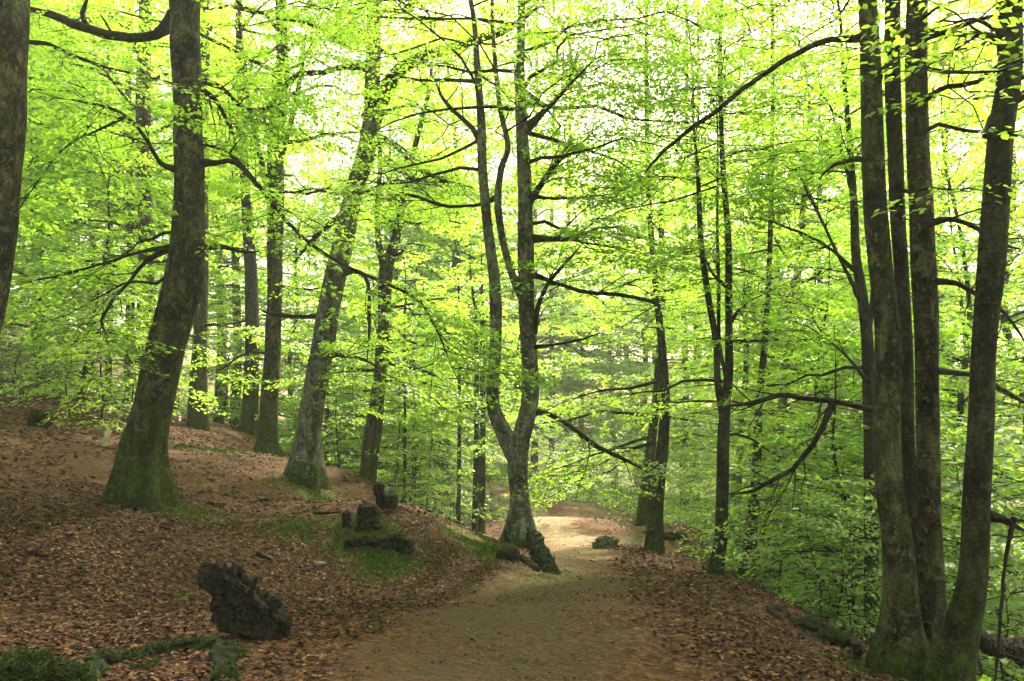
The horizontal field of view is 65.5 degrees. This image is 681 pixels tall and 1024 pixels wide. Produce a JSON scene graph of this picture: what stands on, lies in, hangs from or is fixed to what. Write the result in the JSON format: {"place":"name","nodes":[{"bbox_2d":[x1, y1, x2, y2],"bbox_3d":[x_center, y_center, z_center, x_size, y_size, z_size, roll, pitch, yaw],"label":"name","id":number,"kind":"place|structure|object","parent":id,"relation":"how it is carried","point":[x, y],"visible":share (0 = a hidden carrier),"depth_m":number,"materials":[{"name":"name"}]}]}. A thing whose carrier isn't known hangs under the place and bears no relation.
{"place":"outdoors","nodes":[
{"label":"outdoors","id":0,"kind":"place"},
{"bbox_2d":[208,386,733,680],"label":"path","id":1,"kind":"structure","parent":0,"point":[633,657],"depth_m":5.36,"materials":[{"name":"brown soil"}]},
{"bbox_2d":[0,317,1023,680],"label":"ground","id":2,"kind":"structure","parent":0,"point":[246,485],"depth_m":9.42,"materials":[{"name":"brown plant"}]},
{"bbox_2d":[0,645,67,680],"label":"rock","id":3,"kind":"object","parent":2,"relation":"on","point":[32,664],"visible":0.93,"depth_m":3.97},
{"bbox_2d":[0,281,92,396],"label":"beech sapling","id":4,"kind":"object","parent":2,"relation":"on","point":[15,363],"visible":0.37,"depth_m":16.05,"materials":[{"name":"green plant"}]},
{"bbox_2d":[0,234,118,396],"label":"beech sapling","id":5,"kind":"object","parent":2,"relation":"on","point":[24,375],"visible":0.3,"depth_m":16.50,"materials":[{"name":"green plant"}]},
{"bbox_2d":[47,657,92,680],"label":"rock","id":6,"kind":"object","parent":2,"relation":"on","point":[72,671],"visible":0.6,"depth_m":4.02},
{"bbox_2d":[0,309,146,432],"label":"beech sapling","id":7,"kind":"object","parent":2,"relation":"on","point":[65,378],"visible":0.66,"depth_m":13.34,"materials":[{"name":"green plant"}]},
{"bbox_2d":[7,0,170,312],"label":"beech tree","id":8,"kind":"object","parent":2,"relation":"on","point":[59,9],"visible":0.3,"depth_m":18.81,"materials":[{"name":"green plant"}]},
{"bbox_2d":[13,243,181,423],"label":"beech sapling","id":9,"kind":"object","parent":2,"relation":"on","point":[96,354],"visible":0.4,"depth_m":14.40,"materials":[{"name":"green plant"}]},
{"bbox_2d":[0,0,212,386],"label":"beech tree","id":10,"kind":"object","parent":2,"relation":"on","point":[47,235],"visible":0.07,"depth_m":24.08,"materials":[{"name":"green plant"}]},
{"bbox_2d":[0,1,218,399],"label":"beech tree","id":11,"kind":"object","parent":2,"relation":"on","point":[155,174],"visible":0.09,"depth_m":25.93,"materials":[{"name":"green plant"}]},
{"bbox_2d":[0,101,224,405],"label":"beech tree","id":12,"kind":"object","parent":2,"relation":"on","point":[87,365],"visible":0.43,"depth_m":16.36,"materials":[{"name":"green plant"}]},
{"bbox_2d":[0,0,243,331],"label":"beech tree","id":13,"kind":"object","parent":2,"relation":"on","point":[15,42],"visible":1,"depth_m":7.13,"materials":[{"name":"green plant"}]},
{"bbox_2d":[21,0,241,404],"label":"beech tree","id":14,"kind":"object","parent":2,"relation":"on","point":[130,232],"visible":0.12,"depth_m":22.99,"materials":[{"name":"green plant"}]},
{"bbox_2d":[39,306,229,429],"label":"beech sapling","id":15,"kind":"object","parent":2,"relation":"on","point":[78,379],"visible":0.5,"depth_m":13.79,"materials":[{"name":"green plant"}]},
{"bbox_2d":[85,257,220,409],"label":"beech sapling","id":16,"kind":"object","parent":2,"relation":"on","point":[186,391],"visible":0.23,"depth_m":17.97,"materials":[{"name":"green plant"}]},
{"bbox_2d":[14,0,296,400],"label":"beech tree","id":17,"kind":"object","parent":2,"relation":"on","point":[147,94],"visible":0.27,"depth_m":20.21,"materials":[{"name":"green plant"}]},
{"bbox_2d":[82,634,244,680],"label":"fallen branch","id":18,"kind":"object","parent":2,"relation":"on","point":[223,655],"visible":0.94,"depth_m":4.46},
{"bbox_2d":[47,1,310,412],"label":"beech tree","id":19,"kind":"object","parent":2,"relation":"on","point":[216,253],"visible":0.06,"depth_m":27.10,"materials":[{"name":"green plant"}]},
{"bbox_2d":[63,0,337,431],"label":"beech tree","id":20,"kind":"object","parent":2,"relation":"on","point":[197,420],"visible":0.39,"depth_m":16.96,"materials":[{"name":"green plant"}]},
{"bbox_2d":[67,0,346,417],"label":"beech tree","id":21,"kind":"object","parent":2,"relation":"on","point":[260,268],"visible":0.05,"depth_m":33.33,"materials":[{"name":"green plant"}]},
{"bbox_2d":[90,0,328,422],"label":"beech tree","id":22,"kind":"object","parent":2,"relation":"on","point":[218,393],"visible":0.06,"depth_m":29.96,"materials":[{"name":"green plant"}]},
{"bbox_2d":[124,0,333,428],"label":"beech tree","id":23,"kind":"object","parent":2,"relation":"on","point":[234,259],"visible":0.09,"depth_m":27.11,"materials":[{"name":"green plant"}]},
{"bbox_2d":[179,293,289,429],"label":"beech sapling","id":24,"kind":"object","parent":2,"relation":"on","point":[227,379],"visible":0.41,"depth_m":20.93,"materials":[{"name":"green plant"}]},
{"bbox_2d":[133,0,349,435],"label":"beech tree","id":25,"kind":"object","parent":2,"relation":"on","point":[249,410],"visible":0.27,"depth_m":19.03,"materials":[{"name":"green plant"}]},
{"bbox_2d":[196,558,291,640],"bbox_3d":[-1.735,1.679,5.164,0.641,0.532,0.296,0,-5,0],"label":"tree stump","id":26,"kind":"object","parent":2,"relation":"on","point":[242,605],"visible":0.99,"depth_m":5.08,"materials":[{"name":"grey wood"}]},
{"bbox_2d":[42,0,476,457],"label":"beech tree","id":27,"kind":"object","parent":2,"relation":"on","point":[267,440],"visible":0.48,"depth_m":15.10,"materials":[{"name":"green plant"}]},
{"bbox_2d":[7,0,561,512],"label":"beech tree","id":28,"kind":"object","parent":2,"relation":"on","point":[141,474],"visible":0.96,"depth_m":8.66,"materials":[{"name":"green plant"}]},
{"bbox_2d":[182,128,407,451],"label":"beech tree","id":29,"kind":"object","parent":2,"relation":"on","point":[290,360],"visible":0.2,"depth_m":24.86,"materials":[{"name":"green plant"}]},
{"bbox_2d":[235,226,397,465],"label":"tree","id":30,"kind":"object","parent":2,"relation":"on","point":[316,300],"visible":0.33,"depth_m":18.85,"materials":[{"name":"green plant"}]},
{"bbox_2d":[225,174,414,460],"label":"beech tree","id":31,"kind":"object","parent":2,"relation":"on","point":[308,309],"visible":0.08,"depth_m":29.97,"materials":[{"name":"green plant"}]},
{"bbox_2d":[254,310,399,469],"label":"beech sapling","id":32,"kind":"object","parent":2,"relation":"on","point":[297,408],"visible":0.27,"depth_m":18.65,"materials":[{"name":"green plant"}]},
{"bbox_2d":[259,265,423,470],"bbox_3d":[-5.000,1.120,21.635,4.609,6.573,4.671,-1,-5,19],"label":"tree foliage","id":33,"kind":"object","parent":2,"relation":"on","point":[287,435],"visible":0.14,"depth_m":21.69,"materials":[{"name":"green plant"}]},
{"bbox_2d":[279,342,410,483],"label":"beech sapling","id":34,"kind":"object","parent":2,"relation":"on","point":[354,436],"visible":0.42,"depth_m":16.34,"materials":[{"name":"green plant"}]},
{"bbox_2d":[259,261,472,490],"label":"beech tree","id":35,"kind":"object","parent":2,"relation":"on","point":[455,433],"visible":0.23,"depth_m":19.97,"materials":[{"name":"green plant"}]},
{"bbox_2d":[353,501,382,531],"bbox_3d":[-1.569,1.939,8.719,0.293,0.358,0.252,-3,-6,33],"label":"tree stump","id":36,"kind":"object","parent":2,"relation":"on","point":[368,513],"visible":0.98,"depth_m":8.63,"materials":[{"name":"brown wood"}]},
{"bbox_2d":[343,534,414,556],"bbox_3d":[-1.400,2.148,8.422,0.775,0.270,0.246,-1,-5,6],"label":"rotten log","id":37,"kind":"object","parent":2,"relation":"on","point":[399,542],"visible":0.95,"depth_m":8.36,"materials":[{"name":"brown wood"}]},
{"bbox_2d":[321,336,447,492],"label":"beech sapling","id":38,"kind":"object","parent":2,"relation":"on","point":[353,398],"visible":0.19,"depth_m":20.45,"materials":[{"name":"green plant"}]},
{"bbox_2d":[259,0,520,483],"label":"beech tree","id":39,"kind":"object","parent":2,"relation":"on","point":[371,442],"visible":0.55,"depth_m":14.98,"materials":[{"name":"green plant"}]},
{"bbox_2d":[200,0,590,493],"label":"beech tree","id":40,"kind":"object","parent":2,"relation":"on","point":[305,466],"visible":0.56,"depth_m":12.92,"materials":[{"name":"green plant"}]},
{"bbox_2d":[328,257,466,502],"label":"tree","id":41,"kind":"object","parent":2,"relation":"on","point":[404,356],"visible":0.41,"depth_m":16.79,"materials":[{"name":"green plant"}]},
{"bbox_2d":[282,56,517,466],"bbox_3d":[-5.083,-2.905,31.140,9.073,16.735,9.932,4,-6,-38],"label":"beech tree","id":42,"kind":"object","parent":2,"relation":"on","point":[385,178],"visible":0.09,"depth_m":30.66,"materials":[{"name":"green plant"}]},
{"bbox_2d":[330,356,473,505],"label":"beech sapling","id":43,"kind":"object","parent":2,"relation":"on","point":[387,454],"visible":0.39,"depth_m":18.30,"materials":[{"name":"green plant"}]},
{"bbox_2d":[308,178,497,494],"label":"beech tree","id":44,"kind":"object","parent":2,"relation":"on","point":[405,234],"visible":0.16,"depth_m":27.19,"materials":[{"name":"green plant"}]},
{"bbox_2d":[342,282,473,503],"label":"tree","id":45,"kind":"object","parent":2,"relation":"on","point":[414,340],"visible":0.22,"depth_m":19.88,"materials":[{"name":"green plant"}]},
{"bbox_2d":[336,291,501,522],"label":"beech tree","id":46,"kind":"object","parent":2,"relation":"on","point":[454,451],"visible":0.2,"depth_m":21.10,"materials":[{"name":"green plant"}]},
{"bbox_2d":[365,427,474,520],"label":"beech sapling","id":47,"kind":"object","parent":2,"relation":"on","point":[413,482],"visible":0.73,"depth_m":15.23,"materials":[{"name":"green plant"}]},
{"bbox_2d":[301,104,543,461],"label":"beech tree","id":48,"kind":"object","parent":2,"relation":"on","point":[408,145],"visible":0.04,"depth_m":37.20,"materials":[{"name":"green plant"}]},
{"bbox_2d":[380,368,499,529],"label":"beech sapling","id":49,"kind":"object","parent":2,"relation":"on","point":[454,463],"visible":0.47,"depth_m":18.69,"materials":[{"name":"green plant"}]},
{"bbox_2d":[296,0,600,488],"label":"beech tree","id":50,"kind":"object","parent":2,"relation":"on","point":[475,241],"visible":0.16,"depth_m":28.94,"materials":[{"name":"green plant"}]},
{"bbox_2d":[398,412,504,521],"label":"beech sapling","id":51,"kind":"object","parent":2,"relation":"on","point":[465,461],"visible":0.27,"depth_m":21.63,"materials":[{"name":"green plant"}]},
{"bbox_2d":[16,424,911,680],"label":"moss","id":52,"kind":"object","parent":2,"relation":"on","point":[482,546],"visible":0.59,"depth_m":8.67,"materials":[{"name":"green plant"}]},
{"bbox_2d":[391,229,539,524],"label":"tree","id":53,"kind":"object","parent":2,"relation":"on","point":[417,418],"visible":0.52,"depth_m":16.85,"materials":[{"name":"green plant"}]},
{"bbox_2d":[411,253,546,532],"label":"tree","id":54,"kind":"object","parent":2,"relation":"on","point":[475,504],"visible":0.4,"depth_m":17.88,"materials":[{"name":"green plant"}]},
{"bbox_2d":[196,0,774,547],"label":"beech tree","id":55,"kind":"object","parent":2,"relation":"on","point":[514,444],"visible":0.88,"depth_m":9.80,"materials":[{"name":"green plant"}]},
{"bbox_2d":[411,245,561,533],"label":"tree","id":56,"kind":"object","parent":2,"relation":"on","point":[482,483],"visible":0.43,"depth_m":18.81,"materials":[{"name":"green plant"}]},
{"bbox_2d":[374,0,668,470],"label":"beech tree","id":57,"kind":"object","parent":2,"relation":"on","point":[540,203],"visible":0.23,"depth_m":30.96,"materials":[{"name":"green plant"}]},
{"bbox_2d":[526,524,560,576],"bbox_3d":[0.382,2.347,8.805,0.324,0.417,1.807,1,-5,-11],"label":"tree root","id":58,"kind":"object","parent":2,"relation":"on","point":[540,552],"visible":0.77,"depth_m":8.89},
{"bbox_2d":[473,164,614,472],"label":"beech tree","id":59,"kind":"object","parent":2,"relation":"on","point":[556,364],"visible":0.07,"depth_m":46.06,"materials":[{"name":"green plant"}]},
{"bbox_2d":[477,2,612,475],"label":"beech tree","id":60,"kind":"object","parent":2,"relation":"on","point":[535,443],"visible":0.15,"depth_m":42.30,"materials":[{"name":"green plant"}]},
{"bbox_2d":[503,2,618,481],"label":"beech tree","id":61,"kind":"object","parent":2,"relation":"on","point":[552,349],"visible":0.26,"depth_m":44.02,"materials":[{"name":"green plant"}]},
{"bbox_2d":[537,19,619,477],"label":"beech tree","id":62,"kind":"object","parent":2,"relation":"on","point":[567,222],"visible":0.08,"depth_m":47.77,"materials":[{"name":"green plant"}]},
{"bbox_2d":[515,205,649,470],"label":"beech tree","id":63,"kind":"object","parent":2,"relation":"on","point":[599,387],"visible":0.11,"depth_m":48.84,"materials":[{"name":"green plant"}]},
{"bbox_2d":[177,389,1021,680],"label":"undergrowth","id":64,"kind":"object","parent":2,"relation":"on","point":[983,677],"visible":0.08,"depth_m":32.33,"materials":[{"name":"green plant"}]},
{"bbox_2d":[538,189,704,488],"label":"beech tree","id":65,"kind":"object","parent":2,"relation":"on","point":[602,379],"visible":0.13,"depth_m":46.76,"materials":[{"name":"green plant"}]},
{"bbox_2d":[539,146,712,489],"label":"beech tree","id":66,"kind":"object","parent":2,"relation":"on","point":[648,400],"visible":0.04,"depth_m":48.83,"materials":[{"name":"green plant"}]},
{"bbox_2d":[442,0,825,552],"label":"beech tree","id":67,"kind":"object","parent":2,"relation":"on","point":[654,538],"visible":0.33,"depth_m":13.82,"materials":[{"name":"green plant"}]},
{"bbox_2d":[565,183,722,455],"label":"beech tree","id":68,"kind":"object","parent":2,"relation":"on","point":[619,366],"visible":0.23,"depth_m":39.67,"materials":[{"name":"green plant"}]},
{"bbox_2d":[495,130,794,526],"bbox_3d":[2.880,-0.111,18.114,6.600,9.045,4.892,0,-5,0],"label":"beech tree","id":69,"kind":"object","parent":2,"relation":"on","point":[643,506],"visible":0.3,"depth_m":17.82,"materials":[{"name":"green plant"}]},
{"bbox_2d":[541,125,748,494],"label":"beech tree","id":70,"kind":"object","parent":2,"relation":"on","point":[644,359],"visible":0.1,"depth_m":45.60,"materials":[{"name":"green plant"}]},
{"bbox_2d":[612,3,760,507],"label":"beech tree","id":71,"kind":"object","parent":2,"relation":"on","point":[682,363],"visible":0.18,"depth_m":36.01,"materials":[{"name":"green plant"}]},
{"bbox_2d":[615,223,809,515],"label":"beech tree","id":72,"kind":"object","parent":2,"relation":"on","point":[646,429],"visible":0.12,"depth_m":34.02,"materials":[{"name":"green plant"}]},
{"bbox_2d":[485,0,989,574],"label":"beech tree","id":73,"kind":"object","parent":2,"relation":"on","point":[723,386],"visible":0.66,"depth_m":9.41,"materials":[{"name":"green plant"}]},
{"bbox_2d":[629,180,870,556],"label":"beech tree","id":74,"kind":"object","parent":2,"relation":"on","point":[688,320],"visible":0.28,"depth_m":15.82,"materials":[{"name":"green plant"}]},
{"bbox_2d":[667,375,861,601],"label":"beech sapling","id":75,"kind":"object","parent":2,"relation":"on","point":[674,516],"visible":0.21,"depth_m":13.81,"materials":[{"name":"green plant"}]},
{"bbox_2d":[594,0,942,576],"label":"beech tree","id":76,"kind":"object","parent":2,"relation":"on","point":[763,353],"visible":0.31,"depth_m":11.51,"materials":[{"name":"green plant"}]},
{"bbox_2d":[600,15,941,546],"bbox_3d":[8.921,-1.976,27.300,11.515,19.096,10.739,4,-7,-30],"label":"beech tree","id":77,"kind":"object","parent":2,"relation":"on","point":[687,372],"visible":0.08,"depth_m":27.31,"materials":[{"name":"green plant"}]},
{"bbox_2d":[678,458,881,606],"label":"beech sapling","id":78,"kind":"object","parent":2,"relation":"on","point":[741,519],"visible":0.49,"depth_m":9.67,"materials":[{"name":"green plant"}]},
{"bbox_2d":[702,382,880,633],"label":"beech sapling","id":79,"kind":"object","parent":2,"relation":"on","point":[773,501],"visible":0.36,"depth_m":10.29,"materials":[{"name":"green plant"}]},
{"bbox_2d":[707,466,881,639],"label":"beech sapling","id":80,"kind":"object","parent":2,"relation":"on","point":[816,478],"visible":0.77,"depth_m":7.82,"materials":[{"name":"green plant"}]},
{"bbox_2d":[633,130,956,627],"bbox_3d":[6.544,0.513,18.928,7.853,11.459,6.437,-5,-7,44],"label":"beech tree","id":81,"kind":"object","parent":2,"relation":"on","point":[711,410],"visible":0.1,"depth_m":19.08,"materials":[{"name":"green plant"}]},
{"bbox_2d":[629,14,982,585],"bbox_3d":[5.181,-0.520,14.013,4.926,10.683,6.135,3,-6,-35],"label":"beech tree","id":82,"kind":"object","parent":2,"relation":"on","point":[823,273],"visible":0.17,"depth_m":13.94,"materials":[{"name":"green plant"}]},
{"bbox_2d":[609,0,1023,680],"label":"beech tree","id":83,"kind":"object","parent":2,"relation":"on","point":[905,406],"visible":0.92,"depth_m":5.43,"materials":[{"name":"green plant"}]},
{"bbox_2d":[667,28,973,553],"bbox_3d":[8.958,-0.855,24.214,8.583,16.725,9.579,-2,-5,21],"label":"beech tree","id":84,"kind":"object","parent":2,"relation":"on","point":[694,397],"visible":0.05,"depth_m":23.83,"materials":[{"name":"green plant"}]},
{"bbox_2d":[652,0,1023,642],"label":"beech tree","id":85,"kind":"object","parent":2,"relation":"on","point":[865,307],"visible":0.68,"depth_m":8.66,"materials":[{"name":"green plant"}]},
{"bbox_2d":[678,213,1023,633],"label":"beech tree","id":86,"kind":"object","parent":2,"relation":"on","point":[783,363],"visible":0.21,"depth_m":11.97,"materials":[{"name":"green plant"}]},
{"bbox_2d":[755,490,947,639],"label":"beech sapling","id":87,"kind":"object","parent":2,"relation":"on","point":[876,532],"visible":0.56,"depth_m":7.49,"materials":[{"name":"green plant"}]},
{"bbox_2d":[751,419,958,638],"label":"beech sapling","id":88,"kind":"object","parent":2,"relation":"on","point":[791,536],"visible":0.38,"depth_m":8.83,"materials":[{"name":"green plant"}]},
{"bbox_2d":[690,144,1023,633],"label":"beech tree","id":89,"kind":"object","parent":2,"relation":"on","point":[739,378],"visible":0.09,"depth_m":16.02,"materials":[{"name":"green plant"}]},
{"bbox_2d":[724,33,1021,532],"bbox_3d":[14.357,-1.385,30.474,11.999,20.832,11.190,1,-5,9],"label":"beech tree","id":90,"kind":"object","parent":2,"relation":"on","point":[1010,401],"depth_m":29.73,"materials":[{"name":"green plant"}]},
{"bbox_2d":[760,405,990,677],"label":"beech sapling","id":91,"kind":"object","parent":2,"relation":"on","point":[842,457],"visible":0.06,"depth_m":10.71,"materials":[{"name":"green plant"}]},
{"bbox_2d":[733,300,1018,635],"bbox_3d":[3.979,1.710,9.194,3.047,4.382,3.088,2,-6,-21],"label":"beech tree","id":92,"kind":"object","parent":2,"relation":"on","point":[795,422],"visible":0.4,"depth_m":9.27,"materials":[{"name":"green plant"}]},
{"bbox_2d":[747,0,1023,680],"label":"beech tree","id":93,"kind":"object","parent":2,"relation":"on","point":[953,654],"visible":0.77,"depth_m":5.07,"materials":[{"name":"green plant"}]},
{"bbox_2d":[757,46,1023,680],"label":"beech tree","id":94,"kind":"object","parent":2,"relation":"on","point":[965,260],"visible":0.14,"depth_m":11.67,"materials":[{"name":"green plant"}]},
{"bbox_2d":[764,284,1023,665],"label":"beech tree","id":95,"kind":"object","parent":2,"relation":"on","point":[941,304],"visible":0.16,"depth_m":10.84,"materials":[{"name":"green plant"}]},
{"bbox_2d":[770,0,1023,594],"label":"beech tree","id":96,"kind":"object","parent":2,"relation":"on","point":[947,131],"visible":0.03,"depth_m":26.03,"materials":[{"name":"green plant"}]},
{"bbox_2d":[773,396,1023,680],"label":"beech sapling","id":97,"kind":"object","parent":2,"relation":"on","point":[1010,467],"visible":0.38,"depth_m":7.86,"materials":[{"name":"green plant"}]},
{"bbox_2d":[805,0,1023,532],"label":"beech tree","id":98,"kind":"object","parent":2,"relation":"on","point":[1008,336],"visible":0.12,"depth_m":20.23,"materials":[{"name":"green plant"}]},
{"bbox_2d":[815,126,1023,680],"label":"beech tree","id":99,"kind":"object","parent":2,"relation":"on","point":[982,160],"visible":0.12,"depth_m":14.98,"materials":[{"name":"green plant"}]},
{"bbox_2d":[821,321,1023,680],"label":"beech tree","id":100,"kind":"object","parent":2,"relation":"on","point":[951,346],"visible":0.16,"depth_m":9.55,"materials":[{"name":"green plant"}]},
{"bbox_2d":[838,509,1023,680],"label":"beech sapling","id":101,"kind":"object","parent":2,"relation":"on","point":[996,584],"visible":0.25,"depth_m":7.12,"materials":[{"name":"green plant"}]},
{"bbox_2d":[857,377,1023,680],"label":"beech sapling","id":102,"kind":"object","parent":2,"relation":"on","point":[1020,461],"visible":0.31,"depth_m":8.29,"materials":[{"name":"green plant"}]},
{"bbox_2d":[979,628,1023,666],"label":"fallen log","id":103,"kind":"object","parent":2,"relation":"on","point":[1012,646],"visible":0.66,"depth_m":5.54,"materials":[{"name":"brown wood"}]},
{"bbox_2d":[11,0,1023,428],"label":"sky","id":104,"kind":"structure","parent":0,"point":[465,2],"materials":[{"name":"white"}]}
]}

